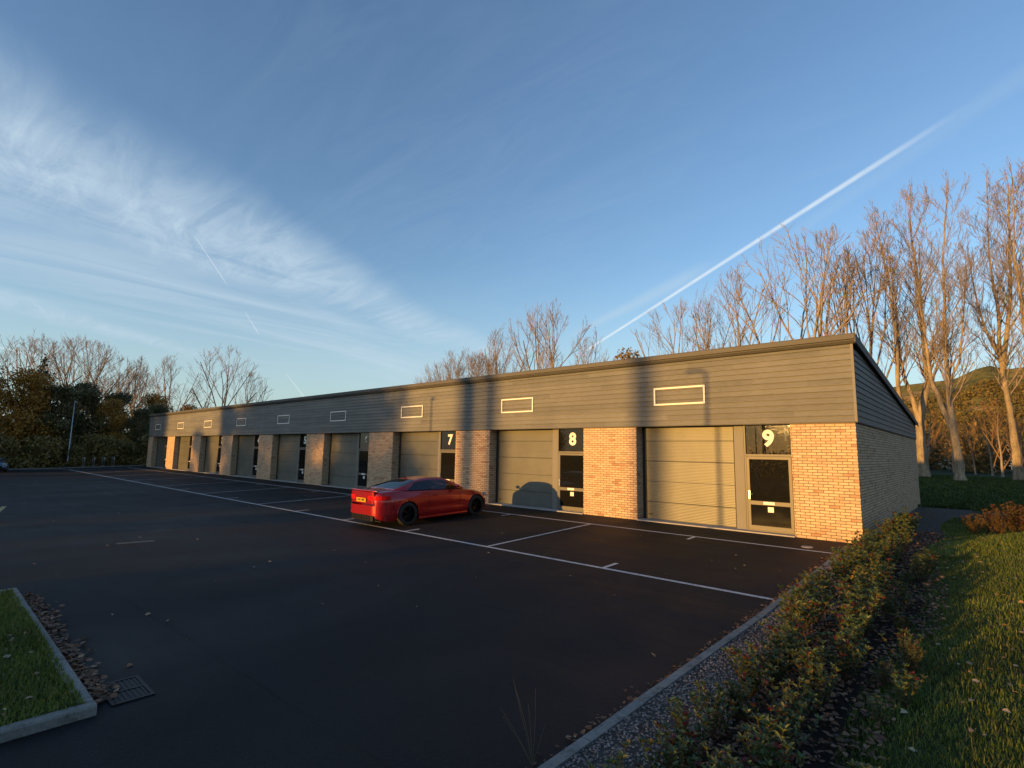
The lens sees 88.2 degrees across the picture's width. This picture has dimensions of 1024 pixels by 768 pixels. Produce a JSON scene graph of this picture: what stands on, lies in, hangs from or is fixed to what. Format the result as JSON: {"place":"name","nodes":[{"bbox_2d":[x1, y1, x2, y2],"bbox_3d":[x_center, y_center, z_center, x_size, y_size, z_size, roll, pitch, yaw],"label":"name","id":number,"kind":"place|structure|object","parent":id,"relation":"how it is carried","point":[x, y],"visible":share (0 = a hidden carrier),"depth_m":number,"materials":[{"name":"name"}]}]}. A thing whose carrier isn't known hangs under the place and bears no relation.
{"place":"outdoors","nodes":[
{"label":"outdoors","id":0,"kind":"place"},
{"bbox_2d":[0,591,76,724],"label":"grass island","id":1,"kind":"structure","parent":0,"point":[24,685],"depth_m":5.00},
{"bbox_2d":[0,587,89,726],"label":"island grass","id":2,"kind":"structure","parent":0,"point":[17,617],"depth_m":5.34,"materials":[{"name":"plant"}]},
{"bbox_2d":[0,0,1023,436],"label":"sky","id":3,"kind":"structure","parent":0,"point":[338,196],"materials":[{"name":"blue"}]},
{"bbox_2d":[9,464,1023,767],"bbox_3d":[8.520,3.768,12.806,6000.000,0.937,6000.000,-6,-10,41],"label":"ground","id":4,"kind":"structure","parent":0,"point":[893,754],"depth_m":4.70,"materials":[{"name":"plant"}]},
{"bbox_2d":[0,433,38,466],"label":"bush","id":5,"kind":"object","parent":4,"relation":"on","point":[7,444],"visible":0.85,"depth_m":48.36,"materials":[{"name":"green plant"}]},
{"bbox_2d":[1,328,67,383],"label":"bare tree","id":6,"kind":"object","parent":4,"relation":"on","point":[36,353],"visible":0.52,"depth_m":71.79,"materials":[{"name":"brown plant"}]},
{"bbox_2d":[0,359,77,464],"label":"leafy tree","id":7,"kind":"object","parent":4,"relation":"on","point":[32,381],"visible":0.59,"depth_m":50.90,"materials":[{"name":"green plant"}]},
{"bbox_2d":[8,421,70,467],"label":"bush","id":8,"kind":"object","parent":4,"relation":"on","point":[29,458],"visible":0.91,"depth_m":49.70,"materials":[{"name":"green plant"}]},
{"bbox_2d":[0,335,87,412],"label":"bare tree","id":9,"kind":"object","parent":4,"relation":"on","point":[34,350],"visible":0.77,"depth_m":59.92,"materials":[{"name":"brown plant"}]},
{"bbox_2d":[14,435,86,466],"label":"bush","id":10,"kind":"object","parent":4,"relation":"on","point":[63,458],"visible":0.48,"depth_m":51.62,"materials":[{"name":"green plant"}]},
{"bbox_2d":[26,379,91,457],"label":"leafy tree","id":11,"kind":"object","parent":4,"relation":"on","point":[67,396],"visible":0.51,"depth_m":52.78,"materials":[{"name":"green plant"}]},
{"bbox_2d":[18,334,115,419],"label":"bare tree","id":12,"kind":"object","parent":4,"relation":"on","point":[71,359],"visible":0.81,"depth_m":64.11,"materials":[{"name":"brown plant"}]},
{"bbox_2d":[57,445,96,466],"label":"bush","id":13,"kind":"object","parent":4,"relation":"on","point":[77,453],"visible":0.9,"depth_m":51.88,"materials":[{"name":"green plant"}]},
{"bbox_2d":[18,332,142,411],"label":"bare tree","id":14,"kind":"object","parent":4,"relation":"on","point":[103,359],"visible":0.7,"depth_m":66.94,"materials":[{"name":"brown plant"}]},
{"bbox_2d":[61,384,112,450],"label":"leafy tree","id":15,"kind":"object","parent":4,"relation":"on","point":[89,397],"visible":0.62,"depth_m":55.15,"materials":[{"name":"green plant"}]},
{"bbox_2d":[61,335,123,418],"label":"bare tree","id":16,"kind":"object","parent":4,"relation":"on","point":[84,363],"visible":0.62,"depth_m":70.56,"materials":[{"name":"brown plant"}]},
{"bbox_2d":[71,430,126,465],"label":"bush","id":17,"kind":"object","parent":4,"relation":"on","point":[96,442],"visible":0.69,"depth_m":53.63,"materials":[{"name":"green plant"}]},
{"bbox_2d":[81,392,137,454],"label":"leafy tree","id":18,"kind":"object","parent":4,"relation":"on","point":[117,420],"visible":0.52,"depth_m":56.61,"materials":[{"name":"green plant"}]},
{"bbox_2d":[73,353,152,412],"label":"bare tree","id":19,"kind":"object","parent":4,"relation":"on","point":[119,372],"visible":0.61,"depth_m":70.66,"materials":[{"name":"brown plant"}]},
{"bbox_2d":[92,436,146,464],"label":"bush","id":20,"kind":"object","parent":4,"relation":"on","point":[124,447],"visible":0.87,"depth_m":54.60,"materials":[{"name":"green plant"}]},
{"bbox_2d":[99,385,140,441],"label":"leafy tree","id":21,"kind":"object","parent":4,"relation":"on","point":[127,398],"visible":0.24,"depth_m":63.12,"materials":[{"name":"green plant"}]},
{"bbox_2d":[121,405,155,456],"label":"leafy tree","id":22,"kind":"object","parent":4,"relation":"on","point":[141,414],"visible":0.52,"depth_m":57.81,"materials":[{"name":"green plant"}]},
{"bbox_2d":[128,387,179,439],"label":"leafy tree","id":23,"kind":"object","parent":4,"relation":"on","point":[151,399],"visible":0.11,"depth_m":67.91,"materials":[{"name":"green plant"}]},
{"bbox_2d":[150,353,203,404],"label":"bare tree","id":24,"kind":"object","parent":4,"relation":"on","point":[171,378],"visible":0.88,"depth_m":79.09,"materials":[{"name":"brown plant"}]},
{"bbox_2d":[185,346,261,408],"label":"bare tree","id":25,"kind":"object","parent":4,"relation":"on","point":[227,384],"visible":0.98,"depth_m":80.91,"materials":[{"name":"brown plant"}]},
{"bbox_2d":[0,466,850,767],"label":"car park","id":26,"kind":"structure","parent":4,"relation":"on","point":[302,644],"depth_m":7.59,"materials":[{"name":"asphalt"}]},
{"bbox_2d":[0,700,96,742],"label":"kerb island front","id":27,"kind":"structure","parent":26,"relation":"on","point":[26,727],"depth_m":4.42,"materials":[{"name":"concrete"}]},
{"bbox_2d":[8,588,93,702],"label":"kerb","id":28,"kind":"structure","parent":26,"relation":"on","point":[77,684],"depth_m":5.57,"materials":[{"name":"concrete"}]},
{"bbox_2d":[22,592,120,703],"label":"gutter leaves","id":29,"kind":"object","parent":26,"relation":"on","point":[95,688],"visible":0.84,"depth_m":5.97,"materials":[{"name":"brown plant"}]},
{"bbox_2d":[100,675,154,706],"bbox_3d":[-3.743,2.974,5.113,0.600,0.032,0.340,-6,-10,41],"label":"drain grate","id":30,"kind":"object","parent":26,"relation":"on","point":[134,688],"visible":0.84,"depth_m":5.09,"materials":[{"name":"metal"}]},
{"bbox_2d":[351,476,485,525],"bbox_3d":[-2.913,3.732,17.464,2.060,1.376,4.716,-6,-8,42],"label":"parked car","id":31,"kind":"object","parent":26,"relation":"on","point":[408,500],"visible":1,"depth_m":16.31,"materials":[{"name":"red paint"}]},
{"bbox_2d":[73,470,771,599],"bbox_3d":[-17.839,5.578,27.972,59.130,0.003,0.100,-6,-10,41],"label":"parking line marking","id":32,"kind":"object","parent":26,"relation":"on","point":[501,549],"visible":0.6,"depth_m":11.80,"materials":[{"name":"paint"}]},
{"bbox_2d":[526,545,844,767],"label":"kerb leaves","id":33,"kind":"object","parent":26,"relation":"on","point":[615,709],"visible":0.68,"depth_m":5.50,"materials":[{"name":"brown plant"}]},
{"bbox_2d":[418,350,498,381],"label":"bare tree","id":34,"kind":"object","parent":4,"relation":"on","point":[458,365],"visible":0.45,"depth_m":73.47,"materials":[{"name":"brown plant"}]},
{"bbox_2d":[464,346,524,376],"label":"bare tree","id":35,"kind":"object","parent":4,"relation":"on","point":[486,364],"visible":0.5,"depth_m":72.06,"materials":[{"name":"brown plant"}]},
{"bbox_2d":[482,325,531,375],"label":"bare tree","id":36,"kind":"object","parent":4,"relation":"on","point":[498,341],"visible":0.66,"depth_m":76.13,"materials":[{"name":"brown plant"}]},
{"bbox_2d":[146,333,919,542],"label":"industrial unit terrace","id":37,"kind":"structure","parent":4,"relation":"on","point":[812,438],"depth_m":17.59,"materials":[{"name":"brick"}]},
{"bbox_2d":[177,436,189,469],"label":"garage door","id":38,"kind":"structure","parent":37,"relation":"in","point":[183,446],"depth_m":47.15,"materials":[{"name":"grey metal"}]},
{"bbox_2d":[203,436,218,472],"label":"garage door","id":39,"kind":"structure","parent":37,"relation":"in","point":[211,441],"depth_m":42.74,"materials":[{"name":"grey metal"}]},
{"bbox_2d":[235,435,253,476],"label":"garage door","id":40,"kind":"structure","parent":37,"relation":"in","point":[245,443],"depth_m":38.32,"materials":[{"name":"grey metal"}]},
{"bbox_2d":[276,434,298,480],"bbox_3d":[-14.343,4.701,33.885,2.955,2.998,0.135,-6,-10,41],"label":"garage door","id":41,"kind":"structure","parent":37,"relation":"in","point":[287,443],"depth_m":33.92,"materials":[{"name":"grey metal"}]},
{"bbox_2d":[297,434,306,482],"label":"entrance door","id":42,"kind":"structure","parent":37,"relation":"in","point":[302,443],"depth_m":32.24,"materials":[{"name":"black glass"}]},
{"bbox_2d":[328,433,357,487],"bbox_3d":[-9.401,4.222,29.501,2.955,2.998,0.135,-6,-10,41],"label":"garage door","id":43,"kind":"structure","parent":37,"relation":"in","point":[343,446],"depth_m":29.50,"materials":[{"name":"grey metal"}]},
{"bbox_2d":[356,433,368,488],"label":"entrance door","id":44,"kind":"structure","parent":37,"relation":"in","point":[362,468],"depth_m":27.82,"materials":[{"name":"black glass"}]},
{"bbox_2d":[398,431,437,477],"bbox_3d":[-4.459,3.743,25.117,2.955,2.998,0.135,-6,-10,41],"label":"garage door","id":45,"kind":"structure","parent":37,"relation":"in","point":[421,446],"depth_m":25.16,"materials":[{"name":"grey metal"}]},
{"bbox_2d":[439,431,455,481],"bbox_3d":[-2.794,3.531,23.322,1.275,2.958,0.186,-6,-10,41],"label":"entrance door","id":46,"kind":"structure","parent":37,"relation":"in","point":[447,438],"depth_m":23.45,"materials":[{"name":"black glass"}]},
{"bbox_2d":[495,429,552,507],"bbox_3d":[0.483,3.264,20.732,2.955,2.998,0.135,-6,-10,41],"label":"garage door","id":47,"kind":"structure","parent":37,"relation":"in","point":[536,445],"depth_m":20.67,"materials":[{"name":"beige metal"}]},
{"bbox_2d":[557,428,582,511],"bbox_3d":[2.148,3.052,18.938,1.275,2.958,0.186,-6,-10,41],"label":"entrance door","id":48,"kind":"structure","parent":37,"relation":"in","point":[570,440],"depth_m":18.99,"materials":[{"name":"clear glass"}]},
{"bbox_2d":[642,425,736,527],"bbox_3d":[5.425,2.785,16.348,2.955,2.998,0.135,-6,-10,41],"label":"garage door","id":49,"kind":"structure","parent":37,"relation":"in","point":[693,447],"depth_m":16.25,"materials":[{"name":"beige metal"}]},
{"bbox_2d":[743,424,794,534],"bbox_3d":[7.090,2.573,14.553,1.275,2.958,0.186,-6,-10,41],"label":"entrance door","id":50,"kind":"structure","parent":37,"relation":"in","point":[768,483],"depth_m":14.56,"materials":[{"name":"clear glass"}]},
{"bbox_2d":[504,298,608,371],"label":"bare tree","id":51,"kind":"object","parent":4,"relation":"on","point":[551,359],"visible":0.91,"depth_m":69.20,"materials":[{"name":"brown plant"}]},
{"bbox_2d":[630,299,727,356],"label":"bare tree","id":52,"kind":"object","parent":4,"relation":"on","point":[681,328],"visible":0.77,"depth_m":59.59,"materials":[{"name":"brown plant"}]},
{"bbox_2d":[538,547,847,767],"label":"kerb","id":53,"kind":"object","parent":4,"relation":"on","point":[563,756],"visible":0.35,"depth_m":5.03,"materials":[{"name":"concrete"}]},
{"bbox_2d":[559,546,872,767],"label":"gravel margin","id":54,"kind":"object","parent":4,"relation":"on","point":[635,750],"visible":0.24,"depth_m":4.76,"materials":[{"name":"gravel"}]},
{"bbox_2d":[557,548,875,767],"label":"gravel stones","id":55,"kind":"object","parent":54,"relation":"on","point":[634,713],"visible":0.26,"depth_m":4.84,"materials":[{"name":"gravel"}]},
{"bbox_2d":[685,289,752,351],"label":"bare tree","id":56,"kind":"object","parent":4,"relation":"on","point":[707,319],"visible":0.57,"depth_m":63.03,"materials":[{"name":"brown plant"}]},
{"bbox_2d":[681,267,796,350],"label":"bare tree","id":57,"kind":"object","parent":4,"relation":"on","point":[738,336],"visible":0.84,"depth_m":56.32,"materials":[{"name":"brown plant"}]},
{"bbox_2d":[714,223,895,347],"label":"bare tree","id":58,"kind":"object","parent":4,"relation":"on","point":[819,311],"visible":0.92,"depth_m":55.10,"materials":[{"name":"brown plant"}]},
{"bbox_2d":[650,530,960,767],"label":"planting bed","id":59,"kind":"object","parent":4,"relation":"on","point":[819,733],"visible":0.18,"depth_m":4.83,"materials":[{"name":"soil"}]},
{"bbox_2d":[576,739,643,767],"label":"shrub","id":60,"kind":"object","parent":59,"relation":"on","point":[621,755],"visible":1,"depth_m":3.23,"materials":[{"name":"green plant"}]},
{"bbox_2d":[638,727,710,767],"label":"shrub","id":61,"kind":"object","parent":59,"relation":"on","point":[673,756],"visible":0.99,"depth_m":3.49,"materials":[{"name":"green plant"}]},
{"bbox_2d":[652,694,715,767],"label":"shrub","id":62,"kind":"object","parent":59,"relation":"on","point":[689,735],"visible":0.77,"depth_m":3.83,"materials":[{"name":"green plant"}]},
{"bbox_2d":[687,680,738,740],"bbox_3d":[1.613,2.624,4.245,0.386,0.427,0.344,0,-7,9],"label":"shrub","id":63,"kind":"object","parent":59,"relation":"on","point":[720,692],"visible":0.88,"depth_m":4.25,"materials":[{"name":"green plant"}]},
{"bbox_2d":[700,741,774,767],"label":"shrub","id":64,"kind":"object","parent":59,"relation":"on","point":[728,758],"visible":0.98,"depth_m":3.26,"materials":[{"name":"green plant"}]},
{"bbox_2d":[722,671,761,720],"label":"shrub","id":65,"kind":"object","parent":59,"relation":"on","point":[737,695],"visible":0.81,"depth_m":4.48,"materials":[{"name":"green plant"}]},
{"bbox_2d":[721,640,776,698],"bbox_3d":[2.207,2.649,4.871,0.477,0.545,0.458,-5,-10,40],"label":"shrub","id":66,"kind":"object","parent":59,"relation":"on","point":[746,660],"visible":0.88,"depth_m":4.86,"materials":[{"name":"green plant"}]},
{"bbox_2d":[750,634,792,685],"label":"shrub","id":67,"kind":"object","parent":59,"relation":"on","point":[779,661],"visible":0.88,"depth_m":5.15,"materials":[{"name":"green plant"}]},
{"bbox_2d":[736,711,809,767],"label":"shrub","id":68,"kind":"object","parent":59,"relation":"on","point":[763,747],"visible":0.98,"depth_m":3.47,"materials":[{"name":"green plant"}]},
{"bbox_2d":[757,617,802,671],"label":"shrub","id":69,"kind":"object","parent":59,"relation":"on","point":[793,644],"visible":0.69,"depth_m":5.49,"materials":[{"name":"green plant"}]},
{"bbox_2d":[742,694,822,754],"bbox_3d":[1.998,2.527,3.907,0.504,0.399,0.359,-6,-10,42],"label":"shrub","id":70,"kind":"object","parent":59,"relation":"on","point":[783,709],"visible":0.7,"depth_m":3.88,"materials":[{"name":"green plant"}]},
{"bbox_2d":[761,676,822,730],"bbox_3d":[2.241,2.566,4.231,0.382,0.422,0.340,4,-8,-22],"label":"shrub","id":71,"kind":"object","parent":59,"relation":"on","point":[793,701],"visible":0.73,"depth_m":4.21,"materials":[{"name":"green plant"}]},
{"bbox_2d":[762,612,824,657],"bbox_3d":[3.133,2.810,5.877,0.434,0.482,0.610,1,-7,-3],"label":"shrub","id":72,"kind":"object","parent":59,"relation":"on","point":[801,638],"visible":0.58,"depth_m":5.87,"materials":[{"name":"green plant"}]},
{"bbox_2d":[778,578,833,639],"bbox_3d":[3.519,2.755,6.401,0.589,0.752,0.561,6,-9,-36],"label":"shrub","id":73,"kind":"object","parent":59,"relation":"on","point":[799,610],"visible":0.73,"depth_m":6.37,"materials":[{"name":"green plant"}]},
{"bbox_2d":[787,630,826,689],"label":"shrub","id":74,"kind":"object","parent":59,"relation":"on","point":[810,658],"visible":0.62,"depth_m":4.95,"materials":[{"name":"green plant"}]},
{"bbox_2d":[790,567,832,614],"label":"shrub","id":75,"kind":"object","parent":59,"relation":"on","point":[806,578],"visible":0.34,"depth_m":7.55,"materials":[{"name":"green plant"}]},
{"bbox_2d":[793,580,830,625],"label":"shrub","id":76,"kind":"object","parent":59,"relation":"on","point":[826,597],"visible":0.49,"depth_m":6.99,"materials":[{"name":"green plant"}]},
{"bbox_2d":[792,651,840,711],"bbox_3d":[2.641,2.577,4.582,0.354,0.474,0.372,3,-7,-12],"label":"shrub","id":77,"kind":"object","parent":59,"relation":"on","point":[821,690],"visible":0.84,"depth_m":4.52,"materials":[{"name":"green plant"}]},
{"bbox_2d":[813,632,870,680],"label":"shrub","id":78,"kind":"object","parent":59,"relation":"on","point":[845,661],"visible":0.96,"depth_m":5.12,"materials":[{"name":"green plant"}]},
{"bbox_2d":[826,549,859,589],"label":"shrub","id":79,"kind":"object","parent":59,"relation":"on","point":[837,568],"visible":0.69,"depth_m":8.67,"materials":[{"name":"green plant"}]},
{"bbox_2d":[823,613,868,661],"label":"shrub","id":80,"kind":"object","parent":59,"relation":"on","point":[852,631],"visible":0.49,"depth_m":5.54,"materials":[{"name":"green plant"}]},
{"bbox_2d":[827,592,878,641],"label":"shrub","id":81,"kind":"object","parent":59,"relation":"on","point":[856,621],"visible":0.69,"depth_m":6.02,"materials":[{"name":"green plant"}]},
{"bbox_2d":[836,570,884,624],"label":"shrub","id":82,"kind":"object","parent":59,"relation":"on","point":[859,584],"visible":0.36,"depth_m":6.71,"materials":[{"name":"green plant"}]},
{"bbox_2d":[833,574,888,638],"bbox_3d":[4.213,2.694,6.390,0.543,0.727,0.570,-1,-8,18],"label":"shrub","id":83,"kind":"object","parent":59,"relation":"on","point":[865,603],"visible":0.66,"depth_m":6.31,"materials":[{"name":"green plant"}]},
{"bbox_2d":[849,565,895,606],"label":"shrub","id":84,"kind":"object","parent":59,"relation":"on","point":[866,580],"visible":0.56,"depth_m":7.65,"materials":[{"name":"green plant"}]},
{"bbox_2d":[878,586,911,620],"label":"shrub","id":85,"kind":"object","parent":59,"relation":"on","point":[887,607],"visible":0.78,"depth_m":6.93,"materials":[{"name":"green plant"}]},
{"bbox_2d":[815,243,879,366],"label":"bare tree","id":86,"kind":"object","parent":4,"relation":"on","point":[844,288],"visible":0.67,"depth_m":56.12,"materials":[{"name":"brown plant"}]},
{"bbox_2d":[831,227,898,377],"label":"bare tree","id":87,"kind":"object","parent":4,"relation":"on","point":[872,249],"visible":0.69,"depth_m":57.48,"materials":[{"name":"brown plant"}]},
{"bbox_2d":[864,692,896,724],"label":"shrub","id":88,"kind":"object","parent":4,"relation":"on","point":[881,717],"visible":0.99,"depth_m":4.23,"materials":[{"name":"green plant"}]},
{"bbox_2d":[868,654,897,688],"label":"shrub","id":89,"kind":"object","parent":4,"relation":"on","point":[885,678],"visible":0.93,"depth_m":4.95,"materials":[{"name":"green plant"}]},
{"bbox_2d":[851,197,919,400],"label":"bare tree","id":90,"kind":"object","parent":4,"relation":"on","point":[896,352],"visible":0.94,"depth_m":55.98,"materials":[{"name":"brown plant"}]},
{"bbox_2d":[878,628,926,673],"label":"shrub","id":91,"kind":"object","parent":4,"relation":"on","point":[907,655],"visible":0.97,"depth_m":5.21,"materials":[{"name":"green plant"}]},
{"bbox_2d":[889,663,927,707],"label":"shrub","id":92,"kind":"object","parent":4,"relation":"on","point":[903,691],"visible":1,"depth_m":4.49,"materials":[{"name":"green plant"}]},
{"bbox_2d":[868,177,965,476],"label":"bare tree","id":93,"kind":"object","parent":4,"relation":"on","point":[919,411],"visible":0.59,"depth_m":59.30,"materials":[{"name":"brown plant"}]},
{"bbox_2d":[832,534,1023,767],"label":"grass bank","id":94,"kind":"structure","parent":4,"relation":"on","point":[1015,710],"depth_m":4.86,"materials":[{"name":"plant"}]},
{"bbox_2d":[878,533,1023,758],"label":"leaves on grass","id":95,"kind":"object","parent":94,"relation":"on","point":[969,699],"visible":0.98,"depth_m":4.81,"materials":[{"name":"brown plant"}]},
{"bbox_2d":[892,507,973,535],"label":"gravel path","id":96,"kind":"structure","parent":4,"relation":"on","point":[932,520],"depth_m":18.98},
{"bbox_2d":[889,169,997,480],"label":"bare tree","id":97,"kind":"object","parent":4,"relation":"on","point":[948,413],"visible":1,"depth_m":52.63,"materials":[{"name":"brown plant"}]},
{"bbox_2d":[918,474,1023,512],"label":"hedge","id":98,"kind":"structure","parent":4,"relation":"on","point":[982,501],"depth_m":32.02,"materials":[{"name":"plant"}]},
{"bbox_2d":[922,517,1023,559],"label":"grass bank","id":99,"kind":"structure","parent":4,"relation":"on","point":[966,536],"depth_m":11.37,"materials":[{"name":"plant"}]},
{"bbox_2d":[925,163,1023,479],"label":"bare tree","id":100,"kind":"object","parent":4,"relation":"on","point":[1002,354],"visible":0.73,"depth_m":56.16,"materials":[{"name":"brown plant"}]},
{"bbox_2d":[925,406,1023,472],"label":"scrub wood","id":101,"kind":"object","parent":4,"relation":"on","point":[981,457],"visible":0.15,"depth_m":85.82,"materials":[{"name":"plant"}]},
{"bbox_2d":[960,408,1016,475],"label":"tree","id":102,"kind":"object","parent":4,"relation":"on","point":[989,453],"visible":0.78,"depth_m":68.96,"materials":[{"name":"brown plant"}]},
{"bbox_2d":[976,156,1023,440],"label":"bare tree","id":103,"kind":"object","parent":4,"relation":"on","point":[1019,277],"visible":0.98,"depth_m":53.81,"materials":[{"name":"twig bark"},{"name":"pale bark"}]},
{"bbox_2d":[978,398,1023,476],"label":"tree","id":104,"kind":"object","parent":4,"relation":"on","point":[989,411],"visible":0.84,"depth_m":65.67,"materials":[{"name":"brown plant"}]},
{"bbox_2d":[893,366,1023,443],"bbox_3d":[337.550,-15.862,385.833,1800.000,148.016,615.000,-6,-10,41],"label":"hill","id":105,"kind":"structure","parent":0,"point":[988,374],"depth_m":356.87,"materials":[{"name":"plant"}]},
{"bbox_2d":[903,378,1023,466],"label":"hill scrub","id":106,"kind":"object","parent":105,"relation":"on","point":[991,392],"visible":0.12,"depth_m":280.48,"materials":[{"name":"plant"}]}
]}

